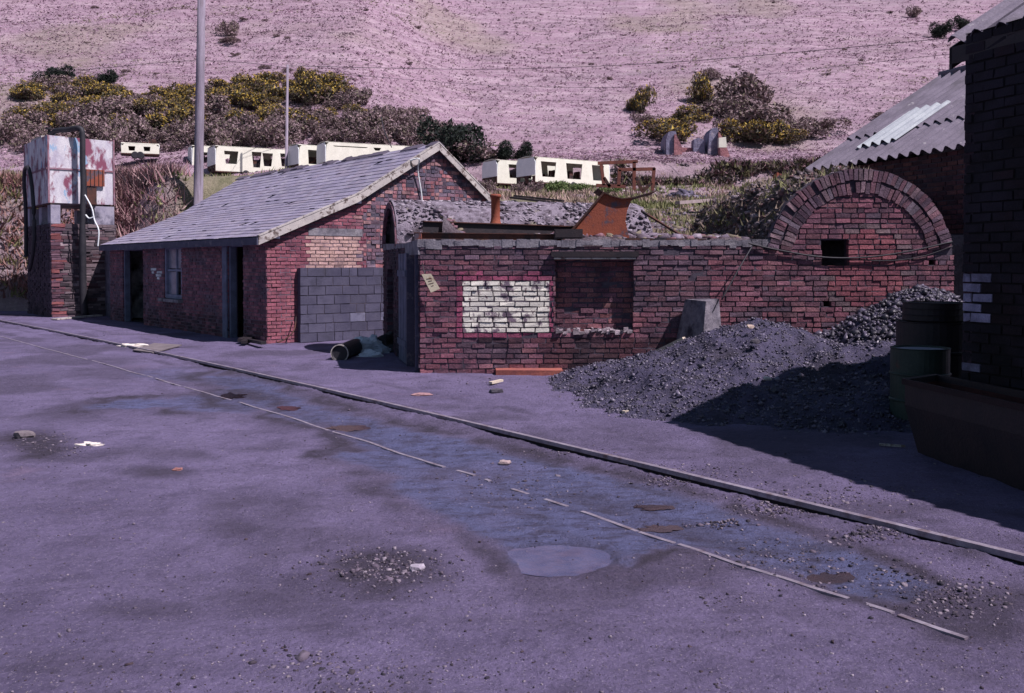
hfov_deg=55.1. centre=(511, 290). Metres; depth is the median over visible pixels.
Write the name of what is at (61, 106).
gorse bush
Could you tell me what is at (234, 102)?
gorse bush
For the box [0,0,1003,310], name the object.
hillside
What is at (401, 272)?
plank door
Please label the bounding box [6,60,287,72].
overhead wire
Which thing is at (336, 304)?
block wall
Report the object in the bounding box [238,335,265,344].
broken pallet
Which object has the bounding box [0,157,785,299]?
rough grass
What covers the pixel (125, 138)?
bare shrub
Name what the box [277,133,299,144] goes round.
bare shrub
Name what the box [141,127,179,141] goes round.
bare shrub
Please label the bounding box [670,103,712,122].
gorse bush
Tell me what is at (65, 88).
bare shrub
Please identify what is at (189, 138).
bare shrub
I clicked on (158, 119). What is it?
gorse bush
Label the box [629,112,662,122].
bare shrub
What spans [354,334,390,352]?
plastic sack
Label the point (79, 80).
gorse bush
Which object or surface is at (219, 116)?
bare shrub
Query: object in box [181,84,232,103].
gorse bush
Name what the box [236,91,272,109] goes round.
gorse bush
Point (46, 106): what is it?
gorse bush
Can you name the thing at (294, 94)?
gorse bush
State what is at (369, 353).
plastic sheet
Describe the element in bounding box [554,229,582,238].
steel box section
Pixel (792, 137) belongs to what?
gorse bush
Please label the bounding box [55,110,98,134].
bare shrub
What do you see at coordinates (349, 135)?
bare shrub
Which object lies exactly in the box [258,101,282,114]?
gorse bush
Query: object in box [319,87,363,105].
bare shrub
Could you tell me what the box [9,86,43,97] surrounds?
gorse bush
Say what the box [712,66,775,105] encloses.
bare shrub
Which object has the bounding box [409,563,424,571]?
stone
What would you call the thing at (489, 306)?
roofless brick building
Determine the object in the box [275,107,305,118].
gorse bush
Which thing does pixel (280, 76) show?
gorse bush
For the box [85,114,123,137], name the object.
bare shrub
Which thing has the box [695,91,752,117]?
bare shrub
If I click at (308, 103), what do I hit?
bare shrub
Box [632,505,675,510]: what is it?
puddle
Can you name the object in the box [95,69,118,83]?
evergreen bush
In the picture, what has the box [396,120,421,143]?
bare shrub
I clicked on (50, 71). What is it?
evergreen bush
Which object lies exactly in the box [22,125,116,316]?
water tower
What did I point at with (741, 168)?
heather edge
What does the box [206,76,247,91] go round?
gorse bush
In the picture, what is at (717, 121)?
bare shrub
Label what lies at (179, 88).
gorse bush
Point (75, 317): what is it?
plank
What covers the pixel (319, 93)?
gorse bush
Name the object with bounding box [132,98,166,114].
gorse bush
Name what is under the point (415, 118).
bare shrub
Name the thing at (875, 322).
coal heap
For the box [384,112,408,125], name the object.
bare shrub
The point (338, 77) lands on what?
gorse bush
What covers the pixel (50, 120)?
gorse bush
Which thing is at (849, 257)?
cable
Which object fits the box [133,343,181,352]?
board
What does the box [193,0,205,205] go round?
timber pole
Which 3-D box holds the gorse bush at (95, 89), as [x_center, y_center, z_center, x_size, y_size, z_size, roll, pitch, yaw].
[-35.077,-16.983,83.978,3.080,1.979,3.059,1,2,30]
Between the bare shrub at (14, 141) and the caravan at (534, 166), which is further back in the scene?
the bare shrub at (14, 141)
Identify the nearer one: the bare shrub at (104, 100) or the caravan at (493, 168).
the caravan at (493, 168)
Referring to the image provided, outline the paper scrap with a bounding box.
[74,441,104,445]
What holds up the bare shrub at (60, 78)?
on the hillside
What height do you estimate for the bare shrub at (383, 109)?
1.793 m
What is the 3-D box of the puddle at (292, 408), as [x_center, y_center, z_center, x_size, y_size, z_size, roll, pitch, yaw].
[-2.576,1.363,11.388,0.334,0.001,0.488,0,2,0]
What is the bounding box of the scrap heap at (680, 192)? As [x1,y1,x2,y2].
[663,188,709,198]
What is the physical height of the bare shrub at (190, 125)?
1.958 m
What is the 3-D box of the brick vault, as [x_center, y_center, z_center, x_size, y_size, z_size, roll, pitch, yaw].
[0.080,-1.288,19.237,5.016,0.969,2.347,0,2,-13]
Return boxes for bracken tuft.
[257,64,271,68]
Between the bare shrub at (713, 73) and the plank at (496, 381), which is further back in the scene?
the bare shrub at (713, 73)
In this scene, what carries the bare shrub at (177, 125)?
on the hillside
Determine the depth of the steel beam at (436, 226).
15.79 m
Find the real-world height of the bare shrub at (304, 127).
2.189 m
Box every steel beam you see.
[414,232,564,240]
[421,221,573,233]
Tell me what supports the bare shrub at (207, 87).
on the hillside
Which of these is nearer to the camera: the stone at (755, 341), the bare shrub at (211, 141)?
the stone at (755, 341)
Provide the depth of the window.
25.23 m
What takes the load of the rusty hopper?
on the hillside
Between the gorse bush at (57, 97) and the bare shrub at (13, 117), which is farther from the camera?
the gorse bush at (57, 97)
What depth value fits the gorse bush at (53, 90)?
84.93 m
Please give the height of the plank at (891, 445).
0.020 m
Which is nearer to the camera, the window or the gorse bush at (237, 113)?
the window
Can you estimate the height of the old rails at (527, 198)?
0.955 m
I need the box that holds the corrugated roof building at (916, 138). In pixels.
[805,65,965,234]
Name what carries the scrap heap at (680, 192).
on the hillside
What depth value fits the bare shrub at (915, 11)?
161.70 m
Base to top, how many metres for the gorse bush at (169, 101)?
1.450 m
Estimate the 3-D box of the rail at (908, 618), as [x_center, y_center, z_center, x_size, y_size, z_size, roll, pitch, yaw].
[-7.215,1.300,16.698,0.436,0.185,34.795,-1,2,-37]
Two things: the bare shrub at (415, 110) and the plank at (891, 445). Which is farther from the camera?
the bare shrub at (415, 110)
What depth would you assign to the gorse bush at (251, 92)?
81.92 m
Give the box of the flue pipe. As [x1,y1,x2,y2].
[490,194,500,222]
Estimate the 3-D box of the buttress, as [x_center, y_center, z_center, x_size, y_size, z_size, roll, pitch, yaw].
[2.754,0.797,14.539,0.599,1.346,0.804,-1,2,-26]
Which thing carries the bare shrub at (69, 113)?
on the hillside
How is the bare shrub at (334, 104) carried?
on the hillside
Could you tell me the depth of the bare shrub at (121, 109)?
75.30 m
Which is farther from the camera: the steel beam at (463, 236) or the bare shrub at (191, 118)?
the bare shrub at (191, 118)
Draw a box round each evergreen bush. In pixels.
[30,64,75,80]
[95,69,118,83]
[413,114,490,162]
[451,134,484,161]
[497,140,533,159]
[928,18,955,37]
[954,14,971,28]
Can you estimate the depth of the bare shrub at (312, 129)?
73.59 m
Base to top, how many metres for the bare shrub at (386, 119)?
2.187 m
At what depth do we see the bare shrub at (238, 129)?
70.78 m
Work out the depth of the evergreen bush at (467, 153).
66.07 m
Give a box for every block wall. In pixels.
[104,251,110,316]
[297,267,383,342]
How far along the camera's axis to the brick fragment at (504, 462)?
8.12 m
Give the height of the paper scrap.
0.038 m
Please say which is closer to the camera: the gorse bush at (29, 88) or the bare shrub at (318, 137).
the bare shrub at (318, 137)
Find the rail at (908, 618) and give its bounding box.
[0,336,967,639]
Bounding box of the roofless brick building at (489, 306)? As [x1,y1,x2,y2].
[383,239,770,373]
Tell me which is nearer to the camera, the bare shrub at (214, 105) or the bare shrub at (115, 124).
the bare shrub at (115, 124)
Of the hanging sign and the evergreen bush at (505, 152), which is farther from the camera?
the evergreen bush at (505, 152)
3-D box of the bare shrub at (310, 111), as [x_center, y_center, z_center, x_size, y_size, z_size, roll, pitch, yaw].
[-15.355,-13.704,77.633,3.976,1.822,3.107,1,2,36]
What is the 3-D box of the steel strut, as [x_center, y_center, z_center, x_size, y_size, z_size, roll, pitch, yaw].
[2.463,-1.084,16.077,0.040,0.493,1.149,-1,2,-28]
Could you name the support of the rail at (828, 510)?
on the ground at (308, 469)
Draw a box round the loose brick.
[414,233,421,238]
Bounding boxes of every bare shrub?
[0,118,37,144]
[1,101,36,114]
[1,111,35,136]
[8,129,47,151]
[12,126,47,143]
[15,110,49,124]
[27,70,72,90]
[29,122,59,131]
[42,122,104,138]
[51,106,87,131]
[54,83,88,97]
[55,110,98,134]
[57,99,79,107]
[68,102,110,118]
[82,100,134,117]
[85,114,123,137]
[85,123,122,139]
[87,132,105,139]
[94,117,128,130]
[96,93,136,112]
[99,128,142,152]
[111,112,153,139]
[120,92,161,104]
[125,105,154,117]
[135,123,157,138]
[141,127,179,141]
[157,115,194,138]
[157,139,185,151]
[177,126,210,144]
[180,119,227,141]
[188,115,220,126]
[189,93,232,115]
[192,83,216,91]
[204,109,232,124]
[204,128,242,146]
[210,122,258,146]
[214,20,239,35]
[217,35,242,43]
[226,112,259,129]
[246,131,262,145]
[249,116,298,146]
[250,118,280,137]
[266,107,293,117]
[266,113,303,138]
[275,112,314,136]
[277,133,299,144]
[296,105,335,121]
[301,99,315,105]
[307,128,340,145]
[309,119,326,135]
[318,115,345,127]
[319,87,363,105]
[322,109,362,123]
[323,99,345,109]
[327,129,345,141]
[330,121,346,130]
[339,123,369,143]
[343,110,383,129]
[346,87,373,104]
[349,108,392,123]
[355,125,392,144]
[361,105,394,121]
[367,104,395,112]
[369,122,394,136]
[371,125,405,141]
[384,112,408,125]
[392,107,406,115]
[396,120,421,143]
[397,127,440,145]
[404,111,424,124]
[406,102,430,117]
[447,138,514,161]
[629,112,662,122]
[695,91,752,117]
[700,66,721,79]
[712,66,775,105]
[712,112,744,135]
[718,100,793,124]
[741,105,795,121]
[770,115,795,130]
[789,120,831,138]
[798,116,853,129]
[870,111,885,117]
[906,6,922,17]
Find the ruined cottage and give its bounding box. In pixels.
[660,127,729,156]
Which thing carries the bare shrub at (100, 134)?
on the hillside
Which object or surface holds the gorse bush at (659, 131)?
on the hillside
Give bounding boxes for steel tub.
[902,374,1023,490]
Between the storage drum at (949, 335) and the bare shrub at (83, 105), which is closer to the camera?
the storage drum at (949, 335)
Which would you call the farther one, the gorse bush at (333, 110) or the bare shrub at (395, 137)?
the gorse bush at (333, 110)
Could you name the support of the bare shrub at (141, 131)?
on the hillside
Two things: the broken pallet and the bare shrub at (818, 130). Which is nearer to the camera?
the broken pallet
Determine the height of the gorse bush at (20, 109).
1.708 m
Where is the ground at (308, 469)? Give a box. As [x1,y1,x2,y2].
[0,311,1023,692]
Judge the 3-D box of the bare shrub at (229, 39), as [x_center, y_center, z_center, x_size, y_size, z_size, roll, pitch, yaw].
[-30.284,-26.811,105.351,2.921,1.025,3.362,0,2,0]
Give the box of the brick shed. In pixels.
[99,141,490,343]
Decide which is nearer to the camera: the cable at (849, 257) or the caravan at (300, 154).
the cable at (849, 257)
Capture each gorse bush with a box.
[0,104,31,122]
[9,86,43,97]
[10,78,48,99]
[28,101,54,114]
[40,112,69,127]
[47,100,73,120]
[48,91,70,102]
[49,83,60,92]
[61,82,85,92]
[66,93,101,104]
[71,74,99,86]
[80,81,112,97]
[86,89,131,106]
[106,83,132,94]
[107,111,128,124]
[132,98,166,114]
[141,90,161,95]
[145,107,185,131]
[147,85,174,95]
[161,96,182,109]
[163,89,191,101]
[167,82,204,97]
[167,101,207,124]
[178,95,211,110]
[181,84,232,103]
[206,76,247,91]
[207,87,228,95]
[225,85,267,102]
[225,107,264,123]
[229,89,242,104]
[231,69,278,87]
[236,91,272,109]
[241,77,283,97]
[249,108,274,118]
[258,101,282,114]
[262,95,283,102]
[264,71,285,80]
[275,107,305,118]
[279,76,306,89]
[280,86,312,102]
[291,113,319,131]
[293,66,307,79]
[298,68,334,85]
[300,74,345,103]
[315,107,338,114]
[317,79,350,93]
[326,73,357,89]
[342,103,366,112]
[624,83,657,112]
[633,118,694,141]
[660,114,698,133]
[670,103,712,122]
[685,68,714,103]
[718,117,777,142]
[738,118,789,144]
[777,128,807,143]
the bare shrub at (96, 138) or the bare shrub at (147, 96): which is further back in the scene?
the bare shrub at (147, 96)
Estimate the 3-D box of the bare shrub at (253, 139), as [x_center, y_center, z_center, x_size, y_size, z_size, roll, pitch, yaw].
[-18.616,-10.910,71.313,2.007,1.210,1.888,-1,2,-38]
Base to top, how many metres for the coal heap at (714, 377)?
1.068 m
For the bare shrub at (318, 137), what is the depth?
70.58 m
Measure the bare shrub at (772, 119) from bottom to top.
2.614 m
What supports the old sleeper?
on the hillside
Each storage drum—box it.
[895,319,963,378]
[901,301,963,322]
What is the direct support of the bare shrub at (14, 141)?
on the hillside
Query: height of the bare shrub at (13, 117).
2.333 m
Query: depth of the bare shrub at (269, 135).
69.84 m
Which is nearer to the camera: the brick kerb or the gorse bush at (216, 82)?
the brick kerb
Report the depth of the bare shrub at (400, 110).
84.93 m
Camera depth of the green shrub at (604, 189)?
43.75 m
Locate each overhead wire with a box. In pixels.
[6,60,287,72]
[289,54,946,87]
[306,38,947,69]
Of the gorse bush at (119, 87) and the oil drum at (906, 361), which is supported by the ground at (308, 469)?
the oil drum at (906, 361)
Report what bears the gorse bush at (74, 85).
on the hillside
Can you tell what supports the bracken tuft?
on the hillside
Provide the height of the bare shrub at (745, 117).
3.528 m
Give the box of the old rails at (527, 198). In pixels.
[509,195,564,202]
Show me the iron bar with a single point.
(659, 239)
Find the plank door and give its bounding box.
[397,253,408,363]
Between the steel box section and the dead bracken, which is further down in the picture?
the steel box section
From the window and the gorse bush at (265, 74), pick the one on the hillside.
the gorse bush at (265, 74)
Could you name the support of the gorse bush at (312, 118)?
on the hillside
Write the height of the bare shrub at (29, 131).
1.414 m
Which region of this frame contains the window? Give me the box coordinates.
[158,248,183,302]
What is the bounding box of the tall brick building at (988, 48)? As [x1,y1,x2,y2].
[948,0,1023,390]
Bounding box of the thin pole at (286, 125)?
[285,65,288,167]
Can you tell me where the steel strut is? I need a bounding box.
[641,210,685,237]
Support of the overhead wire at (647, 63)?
attached to the thin pole at (286, 125)
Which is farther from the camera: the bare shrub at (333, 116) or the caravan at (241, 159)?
the bare shrub at (333, 116)
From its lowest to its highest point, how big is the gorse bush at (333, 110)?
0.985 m
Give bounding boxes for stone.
[13,430,35,438]
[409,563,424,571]
[489,388,503,393]
[750,338,759,343]
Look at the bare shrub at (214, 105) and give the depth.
78.79 m
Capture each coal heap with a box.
[546,317,911,434]
[812,284,963,343]
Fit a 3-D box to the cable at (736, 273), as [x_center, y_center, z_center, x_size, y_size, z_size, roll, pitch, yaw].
[3.331,-0.268,14.461,0.732,0.813,0.052,-1,2,-39]
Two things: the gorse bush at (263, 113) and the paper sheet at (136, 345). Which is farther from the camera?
the gorse bush at (263, 113)
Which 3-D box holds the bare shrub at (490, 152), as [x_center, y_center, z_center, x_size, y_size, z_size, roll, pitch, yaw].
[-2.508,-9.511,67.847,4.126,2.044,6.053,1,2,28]
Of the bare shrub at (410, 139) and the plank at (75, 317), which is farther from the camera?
the bare shrub at (410, 139)
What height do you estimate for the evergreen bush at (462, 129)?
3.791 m
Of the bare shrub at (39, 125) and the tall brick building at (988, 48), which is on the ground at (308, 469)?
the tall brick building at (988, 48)
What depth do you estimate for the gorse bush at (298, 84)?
85.64 m
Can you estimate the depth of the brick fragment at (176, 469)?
7.89 m
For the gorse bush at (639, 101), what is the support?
on the hillside
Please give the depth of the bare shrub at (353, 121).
74.00 m
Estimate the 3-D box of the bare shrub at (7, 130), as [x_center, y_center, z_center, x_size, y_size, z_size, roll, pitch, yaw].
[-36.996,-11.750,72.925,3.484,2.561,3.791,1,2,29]
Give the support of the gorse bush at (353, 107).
on the hillside
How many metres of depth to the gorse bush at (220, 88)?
83.83 m
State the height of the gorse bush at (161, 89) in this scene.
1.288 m
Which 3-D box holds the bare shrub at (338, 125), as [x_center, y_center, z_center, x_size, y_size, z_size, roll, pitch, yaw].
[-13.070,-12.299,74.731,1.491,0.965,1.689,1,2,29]
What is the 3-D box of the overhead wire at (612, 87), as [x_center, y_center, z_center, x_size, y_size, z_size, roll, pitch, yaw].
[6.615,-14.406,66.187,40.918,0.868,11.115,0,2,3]
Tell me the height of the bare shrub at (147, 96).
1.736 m
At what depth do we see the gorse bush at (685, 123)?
100.37 m
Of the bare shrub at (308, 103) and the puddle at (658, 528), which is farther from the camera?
the bare shrub at (308, 103)
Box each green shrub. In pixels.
[543,180,574,191]
[565,183,595,192]
[599,187,623,193]
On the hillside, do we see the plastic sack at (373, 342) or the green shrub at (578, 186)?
the green shrub at (578, 186)
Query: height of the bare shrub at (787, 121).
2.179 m
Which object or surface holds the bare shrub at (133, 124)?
on the hillside
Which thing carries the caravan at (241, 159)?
on the hillside
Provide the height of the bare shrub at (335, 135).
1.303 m
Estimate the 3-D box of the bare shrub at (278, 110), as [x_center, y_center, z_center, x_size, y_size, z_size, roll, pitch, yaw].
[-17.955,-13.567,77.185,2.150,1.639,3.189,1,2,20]
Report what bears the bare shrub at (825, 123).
on the hillside
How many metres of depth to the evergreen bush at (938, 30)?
143.57 m
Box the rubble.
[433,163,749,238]
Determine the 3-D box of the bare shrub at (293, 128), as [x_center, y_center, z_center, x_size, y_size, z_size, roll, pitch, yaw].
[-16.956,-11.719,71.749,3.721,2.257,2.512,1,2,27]
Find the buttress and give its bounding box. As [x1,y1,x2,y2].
[676,299,720,339]
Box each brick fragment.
[172,467,182,470]
[411,392,432,395]
[498,460,510,464]
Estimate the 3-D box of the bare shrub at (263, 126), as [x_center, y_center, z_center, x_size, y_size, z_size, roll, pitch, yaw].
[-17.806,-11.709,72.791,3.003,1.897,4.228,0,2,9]
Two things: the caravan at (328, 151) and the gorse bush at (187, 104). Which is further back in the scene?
the gorse bush at (187, 104)
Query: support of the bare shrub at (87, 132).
on the hillside
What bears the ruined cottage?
on the hillside
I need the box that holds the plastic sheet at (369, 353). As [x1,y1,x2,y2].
[356,349,383,356]
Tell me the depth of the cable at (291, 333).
20.50 m
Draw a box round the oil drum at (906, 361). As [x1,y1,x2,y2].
[888,345,951,419]
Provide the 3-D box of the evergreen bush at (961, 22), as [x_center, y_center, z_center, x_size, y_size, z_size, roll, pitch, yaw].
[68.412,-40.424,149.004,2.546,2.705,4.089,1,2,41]
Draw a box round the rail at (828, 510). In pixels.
[0,320,1023,564]
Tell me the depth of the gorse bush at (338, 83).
83.43 m
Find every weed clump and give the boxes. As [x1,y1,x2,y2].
[477,179,497,190]
[509,182,528,191]
[527,180,543,191]
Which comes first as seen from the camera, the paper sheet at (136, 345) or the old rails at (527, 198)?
the paper sheet at (136, 345)
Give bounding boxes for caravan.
[121,139,159,158]
[188,145,229,164]
[207,145,284,172]
[288,144,316,167]
[316,141,408,163]
[482,159,554,186]
[516,156,609,187]
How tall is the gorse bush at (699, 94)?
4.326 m
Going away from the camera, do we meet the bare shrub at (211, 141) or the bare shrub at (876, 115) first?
the bare shrub at (211, 141)
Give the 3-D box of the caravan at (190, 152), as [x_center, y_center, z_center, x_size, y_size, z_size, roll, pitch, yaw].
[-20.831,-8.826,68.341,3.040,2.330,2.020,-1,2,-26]
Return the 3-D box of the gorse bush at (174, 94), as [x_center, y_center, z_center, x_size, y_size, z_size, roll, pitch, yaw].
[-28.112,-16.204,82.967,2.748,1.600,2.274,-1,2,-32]
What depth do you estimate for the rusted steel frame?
39.83 m
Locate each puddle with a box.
[221,392,246,398]
[277,406,300,410]
[325,425,369,431]
[508,545,611,576]
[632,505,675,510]
[636,525,683,531]
[807,572,854,583]
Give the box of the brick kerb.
[496,368,562,375]
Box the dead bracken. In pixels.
[0,0,994,167]
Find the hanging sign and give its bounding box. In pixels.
[422,262,439,291]
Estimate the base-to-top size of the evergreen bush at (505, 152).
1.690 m
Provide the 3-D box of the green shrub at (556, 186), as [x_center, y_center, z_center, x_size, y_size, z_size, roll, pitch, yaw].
[2.403,-5.175,50.014,1.701,1.023,2.150,0,2,-1]
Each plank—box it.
[51,315,102,319]
[489,379,502,383]
[656,337,684,350]
[879,443,904,446]
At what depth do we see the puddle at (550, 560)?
5.54 m
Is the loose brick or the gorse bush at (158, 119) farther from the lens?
the gorse bush at (158, 119)
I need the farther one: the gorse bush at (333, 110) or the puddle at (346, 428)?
the gorse bush at (333, 110)
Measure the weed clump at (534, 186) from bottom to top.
0.980 m
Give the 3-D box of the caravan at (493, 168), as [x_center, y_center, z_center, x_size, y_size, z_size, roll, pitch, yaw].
[0.556,-7.466,64.338,4.640,1.929,2.020,-1,2,-30]
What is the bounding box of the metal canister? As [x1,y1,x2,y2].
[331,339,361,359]
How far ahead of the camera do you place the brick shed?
23.02 m
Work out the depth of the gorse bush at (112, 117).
74.49 m
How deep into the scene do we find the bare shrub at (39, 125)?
72.71 m
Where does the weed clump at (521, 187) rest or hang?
on the hillside
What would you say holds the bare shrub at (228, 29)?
on the hillside
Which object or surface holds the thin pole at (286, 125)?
on the hillside
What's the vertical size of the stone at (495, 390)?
0.098 m
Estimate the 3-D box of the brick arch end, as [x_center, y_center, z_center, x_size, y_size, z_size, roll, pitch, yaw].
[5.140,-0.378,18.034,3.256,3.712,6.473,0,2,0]
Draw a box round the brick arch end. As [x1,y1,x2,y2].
[686,163,953,333]
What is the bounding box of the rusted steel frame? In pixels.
[596,160,655,192]
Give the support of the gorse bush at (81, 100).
on the hillside
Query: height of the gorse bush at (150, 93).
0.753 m
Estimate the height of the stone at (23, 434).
0.086 m
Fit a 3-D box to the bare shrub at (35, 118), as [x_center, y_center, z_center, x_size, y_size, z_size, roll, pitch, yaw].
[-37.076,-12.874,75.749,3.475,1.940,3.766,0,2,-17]
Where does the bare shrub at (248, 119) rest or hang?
on the hillside
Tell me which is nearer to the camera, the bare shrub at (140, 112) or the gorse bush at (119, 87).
the bare shrub at (140, 112)
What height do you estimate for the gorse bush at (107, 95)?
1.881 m
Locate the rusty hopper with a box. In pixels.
[572,188,655,237]
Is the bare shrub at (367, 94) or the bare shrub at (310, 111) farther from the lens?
the bare shrub at (367, 94)
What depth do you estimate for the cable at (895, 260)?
14.80 m
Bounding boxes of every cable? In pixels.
[277,316,296,342]
[381,117,391,147]
[721,245,752,299]
[748,241,951,258]
[807,246,952,260]
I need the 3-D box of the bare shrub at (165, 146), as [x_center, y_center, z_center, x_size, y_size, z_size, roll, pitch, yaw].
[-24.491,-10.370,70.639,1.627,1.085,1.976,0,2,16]
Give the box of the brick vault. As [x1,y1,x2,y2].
[382,199,652,247]
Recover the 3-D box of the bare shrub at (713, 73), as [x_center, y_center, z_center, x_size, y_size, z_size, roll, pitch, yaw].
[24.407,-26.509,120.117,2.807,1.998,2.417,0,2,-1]
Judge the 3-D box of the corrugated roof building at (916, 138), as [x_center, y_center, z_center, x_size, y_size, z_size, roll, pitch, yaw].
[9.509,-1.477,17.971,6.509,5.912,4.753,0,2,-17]
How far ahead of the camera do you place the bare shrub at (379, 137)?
70.53 m
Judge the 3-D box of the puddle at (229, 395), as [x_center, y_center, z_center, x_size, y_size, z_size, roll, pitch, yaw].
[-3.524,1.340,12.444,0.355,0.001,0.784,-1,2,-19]
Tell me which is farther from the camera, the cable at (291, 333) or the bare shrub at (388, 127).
the bare shrub at (388, 127)
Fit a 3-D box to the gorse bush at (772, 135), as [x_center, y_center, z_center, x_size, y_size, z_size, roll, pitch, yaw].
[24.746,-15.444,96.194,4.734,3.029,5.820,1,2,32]
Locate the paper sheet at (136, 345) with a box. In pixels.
[116,343,147,346]
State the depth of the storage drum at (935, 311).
10.73 m
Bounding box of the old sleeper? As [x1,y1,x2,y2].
[675,198,716,203]
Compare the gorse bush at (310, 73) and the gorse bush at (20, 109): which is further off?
the gorse bush at (310, 73)
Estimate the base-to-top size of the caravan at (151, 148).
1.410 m
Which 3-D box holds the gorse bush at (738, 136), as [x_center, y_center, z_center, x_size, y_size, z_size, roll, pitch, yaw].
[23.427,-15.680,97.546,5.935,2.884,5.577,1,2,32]
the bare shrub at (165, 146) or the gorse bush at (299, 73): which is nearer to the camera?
the bare shrub at (165, 146)
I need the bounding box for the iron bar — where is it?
[625,238,705,240]
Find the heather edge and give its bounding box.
[610,155,820,186]
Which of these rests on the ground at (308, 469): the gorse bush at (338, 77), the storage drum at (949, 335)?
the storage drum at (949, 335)
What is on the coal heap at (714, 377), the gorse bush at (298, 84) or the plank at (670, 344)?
the plank at (670, 344)
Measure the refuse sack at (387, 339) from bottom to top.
0.394 m
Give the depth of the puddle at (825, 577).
5.24 m
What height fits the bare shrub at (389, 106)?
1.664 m
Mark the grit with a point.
(302, 654)
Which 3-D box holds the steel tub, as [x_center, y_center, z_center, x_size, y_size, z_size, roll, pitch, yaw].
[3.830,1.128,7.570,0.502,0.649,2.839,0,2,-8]
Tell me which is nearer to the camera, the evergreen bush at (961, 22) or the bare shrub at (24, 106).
the bare shrub at (24, 106)
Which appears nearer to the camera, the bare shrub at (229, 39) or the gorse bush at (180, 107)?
the gorse bush at (180, 107)
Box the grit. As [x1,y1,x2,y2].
[0,330,1023,692]
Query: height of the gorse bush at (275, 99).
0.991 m
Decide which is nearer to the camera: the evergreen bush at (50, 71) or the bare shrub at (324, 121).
the bare shrub at (324, 121)
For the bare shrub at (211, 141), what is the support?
on the hillside
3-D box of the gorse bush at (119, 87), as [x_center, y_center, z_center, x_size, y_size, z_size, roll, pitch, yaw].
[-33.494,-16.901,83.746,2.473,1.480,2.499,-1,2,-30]
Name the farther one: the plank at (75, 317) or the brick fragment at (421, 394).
the plank at (75, 317)

